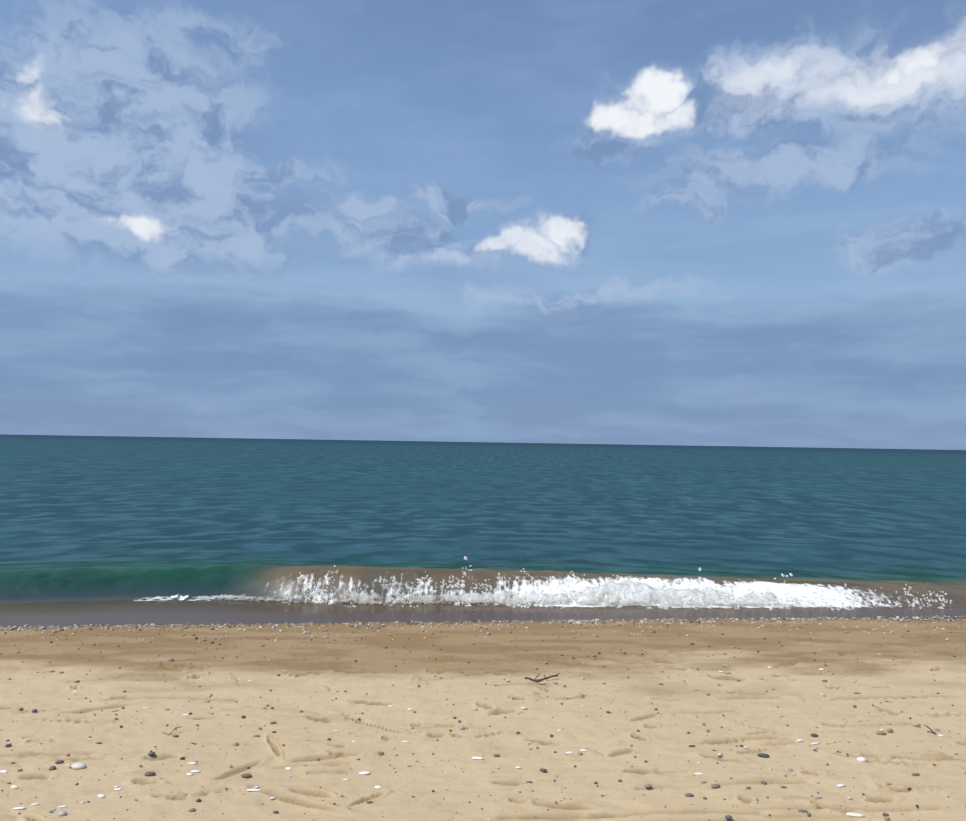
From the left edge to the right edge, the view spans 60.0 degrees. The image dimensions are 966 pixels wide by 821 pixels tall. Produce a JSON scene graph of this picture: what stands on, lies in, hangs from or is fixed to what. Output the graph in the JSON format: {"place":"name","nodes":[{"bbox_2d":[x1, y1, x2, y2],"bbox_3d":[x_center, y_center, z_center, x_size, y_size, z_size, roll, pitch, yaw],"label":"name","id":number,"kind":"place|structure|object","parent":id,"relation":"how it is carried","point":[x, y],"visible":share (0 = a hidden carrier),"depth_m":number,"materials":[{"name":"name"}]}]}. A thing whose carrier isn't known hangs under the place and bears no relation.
{"place":"outdoors","nodes":[
{"label":"outdoors","id":0,"kind":"place"},
{"bbox_2d":[0,618,965,820],"bbox_3d":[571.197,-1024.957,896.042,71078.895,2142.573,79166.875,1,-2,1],"label":"ground","id":1,"kind":"structure","parent":0,"point":[298,793],"depth_m":2.62,"materials":[{"name":"beige sand"}]},
{"bbox_2d":[0,652,943,819],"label":"seashells","id":2,"kind":"object","parent":1,"relation":"on","point":[77,766],"visible":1,"depth_m":2.15},
{"bbox_2d":[0,615,965,644],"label":"shingle line","id":3,"kind":"object","parent":1,"relation":"on","point":[574,621],"visible":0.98,"depth_m":4.54,"materials":[{"name":"gravel"}]},
{"bbox_2d":[0,627,965,820],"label":"pebbles","id":4,"kind":"object","parent":1,"relation":"on","point":[150,753],"visible":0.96,"depth_m":2.65,"materials":[{"name":"grey stone"}]},
{"bbox_2d":[525,674,544,681],"bbox_3d":[0.197,0.998,3.107,0.076,0.019,0.052,2,-3,-35],"label":"driftwood","id":5,"kind":"object","parent":1,"relation":"on","point":[536,680],"visible":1,"depth_m":3.10,"materials":[{"name":"brown wood"}]},
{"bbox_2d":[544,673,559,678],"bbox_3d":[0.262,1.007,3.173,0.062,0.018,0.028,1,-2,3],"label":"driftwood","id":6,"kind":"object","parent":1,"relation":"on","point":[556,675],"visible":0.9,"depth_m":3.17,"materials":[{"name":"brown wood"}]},
{"bbox_2d":[0,434,965,626],"bbox_3d":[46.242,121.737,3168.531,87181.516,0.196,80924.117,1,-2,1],"label":"sea","id":7,"kind":"structure","parent":0,"point":[100,530],"depth_m":9.70,"materials":[{"name":"teal liquid"}]},
{"bbox_2d":[135,579,845,605],"bbox_3d":[0.802,1.135,5.214,6.047,0.128,0.286,1,-2,-2],"label":"foam sheet","id":8,"kind":"object","parent":7,"relation":"on","point":[648,590],"visible":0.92,"depth_m":5.17,"materials":[{"name":"white liquid"}]},
{"bbox_2d":[283,556,951,610],"bbox_3d":[0.892,1.076,5.212,4.211,0.285,0.372,1,-2,-3],"label":"foam spray","id":9,"kind":"object","parent":7,"relation":"on","point":[725,596],"visible":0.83,"depth_m":5.17,"materials":[{"name":"white liquid"}]},
{"bbox_2d":[0,0,965,449],"label":"sky","id":10,"kind":"structure","parent":0,"point":[625,222],"materials":[{"name":"blue"}]}
]}

